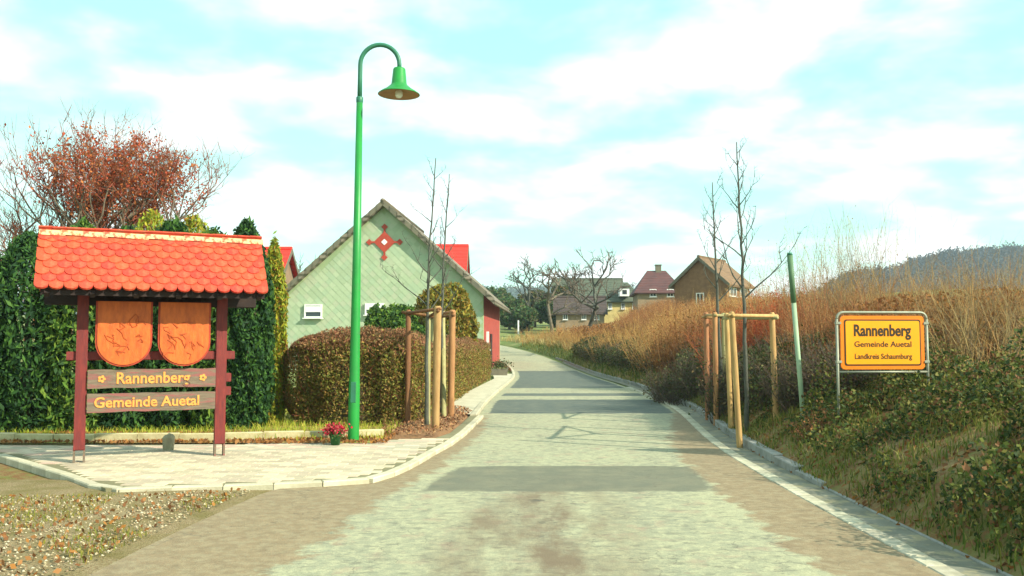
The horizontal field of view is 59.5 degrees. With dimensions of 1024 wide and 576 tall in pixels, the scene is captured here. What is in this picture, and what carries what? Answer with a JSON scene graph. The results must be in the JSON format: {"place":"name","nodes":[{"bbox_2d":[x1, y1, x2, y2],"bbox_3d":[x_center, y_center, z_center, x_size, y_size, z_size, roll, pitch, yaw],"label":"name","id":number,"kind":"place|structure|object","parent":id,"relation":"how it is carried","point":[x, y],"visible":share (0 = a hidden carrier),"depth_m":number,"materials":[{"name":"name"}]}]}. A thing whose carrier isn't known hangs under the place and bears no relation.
{"place":"outdoors","nodes":[
{"label":"outdoors","id":0,"kind":"place"},
{"bbox_2d":[0,490,249,575],"bbox_3d":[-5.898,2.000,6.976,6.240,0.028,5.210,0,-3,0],"label":"gravel","id":1,"kind":"structure","parent":0,"point":[81,542],"depth_m":7.89,"materials":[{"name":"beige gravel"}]},
{"bbox_2d":[0,415,477,491],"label":"pavement","id":2,"kind":"structure","parent":0,"point":[149,465],"depth_m":11.65,"materials":[{"name":"grey concrete"}]},
{"bbox_2d":[34,225,267,462],"bbox_3d":[-4.774,0.776,11.925,2.793,3.077,1.411,2,-4,-25],"label":"information board","id":3,"kind":"object","parent":2,"relation":"on","point":[124,282],"visible":1,"depth_m":11.71,"materials":[{"name":"red tile"}]},
{"bbox_2d":[162,433,174,450],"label":"stone block","id":4,"kind":"structure","parent":2,"relation":"on","point":[168,440],"depth_m":12.72,"materials":[{"name":"grey stone"}]},
{"bbox_2d":[0,426,388,442],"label":"soil strip","id":5,"kind":"object","parent":2,"relation":"on","point":[375,427],"visible":0.15,"depth_m":14.03,"materials":[{"name":"brown soil"}]},
{"bbox_2d":[0,254,21,427],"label":"conifer","id":6,"kind":"object","parent":5,"relation":"on","point":[5,350],"visible":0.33,"depth_m":15.17,"materials":[{"name":"green plant"}]},
{"bbox_2d":[0,228,73,432],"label":"conifer","id":7,"kind":"object","parent":5,"relation":"on","point":[22,250],"visible":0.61,"depth_m":15.09,"materials":[{"name":"green plant"}]},
{"bbox_2d":[28,216,121,431],"bbox_3d":[-7.596,0.700,15.790,1.576,4.022,1.558,0,-3,0],"label":"conifer","id":8,"kind":"object","parent":5,"relation":"on","point":[56,374],"visible":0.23,"depth_m":15.19,"materials":[{"name":"green plant"}]},
{"bbox_2d":[86,222,166,430],"bbox_3d":[-6.889,0.756,15.975,1.580,3.931,1.587,0,-3,0],"label":"conifer","id":9,"kind":"object","parent":5,"relation":"on","point":[122,420],"visible":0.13,"depth_m":15.42,"materials":[{"name":"green plant"}]},
{"bbox_2d":[126,214,211,429],"bbox_3d":[-6.175,0.687,16.187,1.596,4.096,1.583,0,-3,0],"label":"conifer","id":10,"kind":"object","parent":5,"relation":"on","point":[167,418],"visible":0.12,"depth_m":15.62,"materials":[{"name":"green plant"}]},
{"bbox_2d":[0,430,395,444],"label":"leaf litter","id":11,"kind":"object","parent":5,"relation":"on","point":[270,440],"visible":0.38,"depth_m":13.70,"materials":[{"name":"brown plant"}]},
{"bbox_2d":[0,408,402,440],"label":"lawn grass","id":12,"kind":"structure","parent":5,"relation":"on","point":[285,428],"depth_m":15.34,"materials":[{"name":"green plant"}]},
{"bbox_2d":[172,226,251,429],"bbox_3d":[-5.493,0.791,16.386,1.561,3.912,1.597,0,-3,0],"label":"conifer","id":13,"kind":"object","parent":5,"relation":"on","point":[196,418],"visible":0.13,"depth_m":15.80,"materials":[{"name":"green plant"}]},
{"bbox_2d":[212,215,276,428],"bbox_3d":[-4.866,0.693,16.298,1.208,4.097,1.219,0,-3,0],"label":"conifer","id":14,"kind":"object","parent":5,"relation":"on","point":[256,397],"visible":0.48,"depth_m":15.91,"materials":[{"name":"green plant"}]},
{"bbox_2d":[317,422,352,444],"bbox_3d":[-2.646,2.179,13.403,0.502,0.354,0.460,1,-4,-17],"label":"flower pot","id":15,"kind":"object","parent":2,"relation":"on","point":[335,433],"visible":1,"depth_m":13.36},
{"bbox_2d":[348,43,419,439],"bbox_3d":[-2.019,-0.591,14.037,1.082,6.628,0.664,0,-3,0],"label":"street lamp","id":16,"kind":"object","parent":2,"relation":"on","point":[398,88],"visible":0.9,"depth_m":14.00,"materials":[{"name":"green metal"}]},
{"bbox_2d":[351,382,355,402],"bbox_3d":[-2.448,1.611,13.825,0.075,0.320,0.020,0,-3,0],"label":"access door","id":17,"kind":"structure","parent":16,"relation":"in","point":[353,384],"depth_m":13.81,"materials":[{"name":"green metal"}]},
{"bbox_2d":[0,289,1023,575],"bbox_3d":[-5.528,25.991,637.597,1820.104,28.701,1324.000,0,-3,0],"label":"ground","id":18,"kind":"structure","parent":0,"point":[18,483],"depth_m":8.45,"materials":[{"name":"brown soil"}]},
{"bbox_2d":[0,487,245,575],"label":"dead leaves","id":19,"kind":"object","parent":18,"relation":"on","point":[58,560],"visible":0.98,"depth_m":7.74,"materials":[{"name":"brown plant"}]},
{"bbox_2d":[0,97,254,365],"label":"red leaved tree","id":20,"kind":"object","parent":18,"relation":"on","point":[114,188],"visible":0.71,"depth_m":23.25,"materials":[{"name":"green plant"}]},
{"bbox_2d":[133,209,165,230],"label":"shrub","id":21,"kind":"object","parent":18,"relation":"on","point":[156,218],"visible":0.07,"depth_m":18.93,"materials":[{"name":"yellow plant"}]},
{"bbox_2d":[0,429,383,444],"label":"edging","id":22,"kind":"object","parent":18,"relation":"on","point":[108,437],"visible":0.37,"depth_m":13.82,"materials":[{"name":"beige concrete"}]},
{"bbox_2d":[183,214,208,233],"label":"shrub","id":23,"kind":"object","parent":18,"relation":"on","point":[190,221],"visible":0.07,"depth_m":19.00,"materials":[{"name":"yellow plant"}]},
{"bbox_2d":[0,415,483,491],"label":"kerb","id":24,"kind":"structure","parent":18,"relation":"on","point":[35,468],"depth_m":10.14,"materials":[{"name":"beige concrete"}]},
{"bbox_2d":[254,246,298,331],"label":"outbuilding","id":25,"kind":"structure","parent":18,"relation":"on","point":[291,271],"depth_m":54.73,"materials":[{"name":"red tile"}]},
{"bbox_2d":[265,231,290,425],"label":"conifer","id":26,"kind":"object","parent":18,"relation":"on","point":[282,297],"visible":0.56,"depth_m":17.27,"materials":[{"name":"green plant"}]},
{"bbox_2d":[296,253,315,272],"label":"bare tree","id":27,"kind":"object","parent":18,"relation":"on","point":[302,263],"visible":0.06,"depth_m":67.87,"materials":[{"name":"grey plant"}]},
{"bbox_2d":[281,325,492,425],"bbox_3d":[-1.900,2.333,27.896,2.957,1.988,23.181,0,-3,6],"label":"hedge","id":28,"kind":"object","parent":18,"relation":"on","point":[322,370],"visible":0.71,"depth_m":16.87,"materials":[{"name":"brown plant"}]},
{"bbox_2d":[363,301,424,335],"bbox_3d":[-3.521,1.909,26.921,2.257,3.058,2.418,2,-4,-30],"label":"evergreen bush","id":29,"kind":"object","parent":18,"relation":"on","point":[391,317],"visible":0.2,"depth_m":26.56,"materials":[{"name":"green plant"}]},
{"bbox_2d":[286,198,510,369],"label":"green house","id":30,"kind":"structure","parent":18,"relation":"on","point":[319,290],"depth_m":48.45,"materials":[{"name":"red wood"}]},
{"bbox_2d":[302,304,322,318],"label":"window","id":31,"kind":"structure","parent":30,"relation":"in","point":[307,315],"depth_m":48.39,"materials":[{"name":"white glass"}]},
{"bbox_2d":[363,303,383,315],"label":"window","id":32,"kind":"structure","parent":30,"relation":"in","point":[365,303],"depth_m":48.22,"materials":[{"name":"white glass"}]},
{"bbox_2d":[486,332,488,342],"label":"window","id":33,"kind":"structure","parent":30,"relation":"in","point":[487,333],"depth_m":49.88,"materials":[{"name":"white glass"}]},
{"bbox_2d":[490,334,491,367],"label":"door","id":34,"kind":"structure","parent":30,"relation":"in","point":[490,334],"depth_m":52.74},
{"bbox_2d":[382,405,471,439],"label":"bark mulch","id":35,"kind":"object","parent":18,"relation":"on","point":[393,429],"visible":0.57,"depth_m":15.94,"materials":[{"name":"brown wood"}]},
{"bbox_2d":[380,154,456,424],"bbox_3d":[-1.704,0.077,16.456,1.185,5.084,0.838,-2,-4,26],"label":"young tree","id":36,"kind":"object","parent":35,"relation":"on","point":[426,414],"visible":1,"depth_m":16.30,"materials":[{"name":"grey plant"}]},
{"bbox_2d":[401,306,441,427],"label":"tree stakes","id":37,"kind":"object","parent":35,"relation":"on","point":[436,314],"visible":0.77,"depth_m":16.29,"materials":[{"name":"brown wood"}]},
{"bbox_2d":[430,310,455,416],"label":"tree stakes","id":38,"kind":"object","parent":35,"relation":"on","point":[451,359],"visible":0.58,"depth_m":18.20,"materials":[{"name":"brown wood"}]},
{"bbox_2d":[420,174,479,412],"bbox_3d":[-1.403,0.170,18.946,0.896,5.200,1.204,3,-5,-44],"label":"young tree","id":39,"kind":"object","parent":35,"relation":"on","point":[443,275],"visible":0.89,"depth_m":18.97,"materials":[{"name":"grey plant"}]},
{"bbox_2d":[413,282,479,340],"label":"golden conifer","id":40,"kind":"object","parent":18,"relation":"on","point":[466,324],"visible":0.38,"depth_m":32.38,"materials":[{"name":"yellow plant"}]},
{"bbox_2d":[436,244,469,273],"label":"red roof house","id":41,"kind":"structure","parent":18,"relation":"on","point":[462,258],"depth_m":68.64,"materials":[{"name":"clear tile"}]},
{"bbox_2d":[454,374,511,413],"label":"footpath","id":42,"kind":"structure","parent":18,"relation":"on","point":[472,399],"depth_m":26.79,"materials":[{"name":"grey concrete"}]},
{"bbox_2d":[490,356,513,374],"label":"planter","id":43,"kind":"object","parent":42,"relation":"on","point":[498,371],"visible":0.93,"depth_m":41.60,"materials":[{"name":"grey concrete"}]},
{"bbox_2d":[470,361,514,415],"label":"kerb","id":44,"kind":"structure","parent":18,"relation":"on","point":[478,409],"depth_m":25.78,"materials":[{"name":"grey concrete"}]},
{"bbox_2d":[485,286,510,298],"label":"tree","id":45,"kind":"object","parent":18,"relation":"on","point":[499,292],"visible":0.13,"depth_m":133.78,"materials":[{"name":"green plant"}]},
{"bbox_2d":[498,295,524,328],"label":"tree","id":46,"kind":"object","parent":18,"relation":"on","point":[509,302],"visible":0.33,"depth_m":110.92,"materials":[{"name":"green plant"}]},
{"bbox_2d":[502,305,538,332],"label":"tree","id":47,"kind":"object","parent":18,"relation":"on","point":[525,316],"visible":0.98,"depth_m":102.82,"materials":[{"name":"green plant"}]},
{"bbox_2d":[504,254,547,330],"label":"bare tree","id":48,"kind":"object","parent":18,"relation":"on","point":[526,264],"visible":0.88,"depth_m":106.04,"materials":[{"name":"grey plant"}]},
{"bbox_2d":[517,290,546,326],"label":"tree","id":49,"kind":"object","parent":18,"relation":"on","point":[535,296],"visible":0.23,"depth_m":118.82,"materials":[{"name":"green plant"}]},
{"bbox_2d":[500,333,584,349],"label":"dry grass","id":50,"kind":"structure","parent":18,"relation":"on","point":[514,339],"depth_m":78.31,"materials":[{"name":"beige plant"}]},
{"bbox_2d":[533,293,556,327],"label":"tree","id":51,"kind":"object","parent":18,"relation":"on","point":[541,307],"visible":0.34,"depth_m":106.93,"materials":[{"name":"green plant"}]},
{"bbox_2d":[528,264,587,335],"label":"bare tree","id":52,"kind":"object","parent":18,"relation":"on","point":[549,300],"visible":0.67,"depth_m":91.33,"materials":[{"name":"brown plant"}]},
{"bbox_2d":[549,284,573,296],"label":"tree","id":53,"kind":"object","parent":18,"relation":"on","point":[558,291],"visible":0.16,"depth_m":116.93,"materials":[{"name":"green plant"}]},
{"bbox_2d":[553,296,607,332],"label":"farmhouse","id":54,"kind":"object","parent":18,"relation":"on","point":[567,318],"visible":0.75,"depth_m":96.69,"materials":[{"name":"grey tile"}]},
{"bbox_2d":[552,278,622,295],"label":"barn","id":55,"kind":"structure","parent":18,"relation":"on","point":[602,291],"depth_m":127.61,"materials":[{"name":"grey tile"}]},
{"bbox_2d":[543,246,636,337],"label":"gnarled tree","id":56,"kind":"object","parent":18,"relation":"on","point":[594,306],"visible":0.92,"depth_m":69.20,"materials":[{"name":"grey plant"}]},
{"bbox_2d":[516,304,678,350],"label":"brushwood","id":57,"kind":"object","parent":18,"relation":"on","point":[564,337],"visible":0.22,"depth_m":72.04,"materials":[{"name":"brown plant"}]},
{"bbox_2d":[518,340,692,394],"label":"bank grass","id":58,"kind":"structure","parent":18,"relation":"on","point":[585,364],"depth_m":50.32,"materials":[{"name":"plant"}]},
{"bbox_2d":[603,282,633,325],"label":"yellow house","id":59,"kind":"structure","parent":18,"relation":"on","point":[615,302],"depth_m":103.62,"materials":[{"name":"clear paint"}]},
{"bbox_2d":[612,296,687,335],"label":"thicket","id":60,"kind":"object","parent":18,"relation":"on","point":[637,311],"visible":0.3,"depth_m":53.28,"materials":[{"name":"brown plant"}]},
{"bbox_2d":[629,264,674,310],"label":"purple roof house","id":61,"kind":"structure","parent":18,"relation":"on","point":[655,284],"depth_m":94.82,"materials":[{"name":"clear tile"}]},
{"bbox_2d":[634,347,712,405],"bbox_3d":[4.628,2.349,23.878,2.981,1.829,4.171,0,-3,0],"label":"bramble","id":62,"kind":"object","parent":18,"relation":"on","point":[662,390],"visible":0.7,"depth_m":23.54,"materials":[{"name":"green plant"}]},
{"bbox_2d":[623,294,758,381],"bbox_3d":[5.789,1.741,29.934,4.634,3.159,4.001,0,-3,0],"label":"rusty shrub","id":63,"kind":"object","parent":18,"relation":"on","point":[672,345],"visible":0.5,"depth_m":29.65,"materials":[{"name":"brown plant"}]},
{"bbox_2d":[571,315,850,413],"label":"undergrowth","id":64,"kind":"object","parent":18,"relation":"on","point":[599,351],"depth_m":25.80,"materials":[{"name":"brown plant"}]},
{"bbox_2d":[668,255,754,309],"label":"brick house","id":65,"kind":"structure","parent":18,"relation":"on","point":[688,279],"depth_m":75.38,"materials":[{"name":"brown brick"}]},
{"bbox_2d":[696,293,703,304],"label":"window","id":66,"kind":"structure","parent":65,"relation":"in","point":[699,295],"depth_m":75.08,"materials":[{"name":"white glass"}]},
{"bbox_2d":[729,287,736,296],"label":"window","id":67,"kind":"structure","parent":65,"relation":"in","point":[735,289],"depth_m":74.80,"materials":[{"name":"white glass"}]},
{"bbox_2d":[702,312,725,425],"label":"tree stakes","id":68,"kind":"object","parent":18,"relation":"on","point":[706,316],"visible":0.67,"depth_m":18.43,"materials":[{"name":"brown wood"}]},
{"bbox_2d":[582,278,846,374],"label":"brushwood","id":69,"kind":"object","parent":18,"relation":"on","point":[619,336],"visible":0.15,"depth_m":40.43,"materials":[{"name":"brown plant"}]},
{"bbox_2d":[696,182,750,410],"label":"young tree","id":70,"kind":"object","parent":18,"relation":"on","point":[717,308],"visible":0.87,"depth_m":18.21,"materials":[{"name":"grey plant"}]},
{"bbox_2d":[611,287,846,333],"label":"thicket","id":71,"kind":"object","parent":18,"relation":"on","point":[728,298],"visible":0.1,"depth_m":51.70,"materials":[{"name":"brown plant"}]},
{"bbox_2d":[678,331,807,423],"bbox_3d":[4.904,1.735,17.618,3.080,1.934,3.306,2,-4,-33],"label":"bramble","id":72,"kind":"object","parent":18,"relation":"on","point":[724,403],"visible":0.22,"depth_m":17.52,"materials":[{"name":"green plant"}]},
{"bbox_2d":[722,312,778,447],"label":"tree stakes","id":73,"kind":"object","parent":18,"relation":"on","point":[730,318],"visible":0.82,"depth_m":14.18,"materials":[{"name":"brown wood"}]},
{"bbox_2d":[699,134,806,431],"bbox_3d":[3.892,-0.080,14.812,1.596,5.031,1.288,0,-3,0],"label":"young tree","id":74,"kind":"object","parent":18,"relation":"on","point":[746,383],"visible":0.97,"depth_m":14.78,"materials":[{"name":"grey plant"}]},
{"bbox_2d":[667,282,841,387],"bbox_3d":[5.651,1.155,20.364,4.145,2.840,3.470,2,-4,-32],"label":"red shrub","id":75,"kind":"object","parent":18,"relation":"on","point":[756,329],"visible":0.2,"depth_m":20.21,"materials":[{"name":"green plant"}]},
{"bbox_2d":[562,362,1004,575],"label":"gutter channel","id":76,"kind":"object","parent":18,"relation":"on","point":[962,564],"visible":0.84,"depth_m":8.53,"materials":[{"name":"grey concrete"}]},
{"bbox_2d":[555,357,1012,575],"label":"kerb","id":77,"kind":"structure","parent":18,"relation":"on","point":[774,456],"depth_m":11.90,"materials":[{"name":"grey concrete"}]},
{"bbox_2d":[556,284,1023,361],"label":"dead leaves","id":78,"kind":"object","parent":18,"relation":"on","point":[596,327],"visible":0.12,"depth_m":15.56,"materials":[{"name":"brown plant"}]},
{"bbox_2d":[711,240,873,343],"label":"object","id":79,"kind":"object","parent":18,"relation":"on","point":[800,279],"visible":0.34,"depth_m":22.04,"materials":[{"name":"brown plant"}]},
{"bbox_2d":[627,387,965,575],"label":"gutter","id":80,"kind":"object","parent":18,"relation":"on","point":[922,558],"visible":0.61,"depth_m":8.39,"materials":[{"name":"grey concrete"}]},
{"bbox_2d":[787,252,805,425],"bbox_3d":[4.000,0.822,12.573,0.242,2.651,0.086,0,-3,0],"label":"metal pole","id":81,"kind":"object","parent":18,"relation":"on","point":[794,314],"visible":0.89,"depth_m":12.57,"materials":[{"name":"green metal"}]},
{"bbox_2d":[786,409,836,442],"bbox_3d":[4.008,1.841,11.863,0.665,0.510,0.642,0,-3,0],"label":"shrub","id":82,"kind":"object","parent":18,"relation":"on","point":[811,427],"visible":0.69,"depth_m":11.86,"materials":[{"name":"green plant"}]},
{"bbox_2d":[740,324,894,418],"bbox_3d":[4.949,1.317,14.350,2.508,1.588,2.275,-3,-4,39],"label":"bramble","id":83,"kind":"object","parent":18,"relation":"on","point":[789,388],"visible":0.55,"depth_m":14.00,"materials":[{"name":"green plant"}]},
{"bbox_2d":[661,250,1023,374],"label":"brushwood","id":84,"kind":"object","parent":18,"relation":"on","point":[808,325],"visible":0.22,"depth_m":15.70,"materials":[{"name":"brown plant"}]},
{"bbox_2d":[682,365,1023,575],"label":"bank grass","id":85,"kind":"structure","parent":18,"relation":"on","point":[912,449],"depth_m":9.12,"materials":[{"name":"green plant"}]},
{"bbox_2d":[746,191,968,332],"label":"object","id":86,"kind":"object","parent":18,"relation":"on","point":[852,285],"visible":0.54,"depth_m":18.98,"materials":[{"name":"brown plant"}]},
{"bbox_2d":[692,377,1023,572],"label":"dead leaves","id":87,"kind":"object","parent":18,"relation":"on","point":[943,469],"visible":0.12,"depth_m":9.17,"materials":[{"name":"brown plant"}]},
{"bbox_2d":[698,317,1023,562],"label":"ground cover","id":88,"kind":"object","parent":18,"relation":"on","point":[998,379],"visible":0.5,"depth_m":9.59,"materials":[{"name":"green plant"}]},
{"bbox_2d":[834,311,929,420],"bbox_3d":[4.975,1.204,12.009,1.302,1.788,0.051,0,-3,-5],"label":"town sign","id":89,"kind":"object","parent":18,"relation":"on","point":[881,342],"visible":0.99,"depth_m":12.02,"materials":[{"name":"yellow metal"}]},
{"bbox_2d":[772,227,1023,374],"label":"brushwood","id":90,"kind":"object","parent":18,"relation":"on","point":[963,339],"visible":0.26,"depth_m":13.77,"materials":[{"name":"beige plant"}]},
{"bbox_2d":[0,0,1023,297],"label":"sky","id":91,"kind":"structure","parent":0,"point":[557,127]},
{"bbox_2d":[88,345,942,575],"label":"road","id":92,"kind":"structure","parent":0,"point":[544,466],"depth_m":8.23,"materials":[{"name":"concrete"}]},
{"bbox_2d":[849,256,1023,294],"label":"hill","id":93,"kind":"structure","parent":0,"point":[978,276],"depth_m":515.15,"materials":[{"name":"brown plant"}]},
{"bbox_2d":[798,240,1023,298],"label":"distant wood","id":94,"kind":"object","parent":93,"relation":"on","point":[1003,251],"visible":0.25,"depth_m":522.92,"materials":[{"name":"plant"}]},
{"bbox_3d":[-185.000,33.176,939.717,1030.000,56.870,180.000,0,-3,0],"label":"hill","id":95,"kind":"structure","parent":0,"visible":0},
{"bbox_2d":[17,281,772,313],"bbox_3d":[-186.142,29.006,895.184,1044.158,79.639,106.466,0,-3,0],"label":"distant wood","id":96,"kind":"object","parent":95,"relation":"on","point":[509,289],"depth_m":924.17,"materials":[{"name":"green plant"}]}
]}

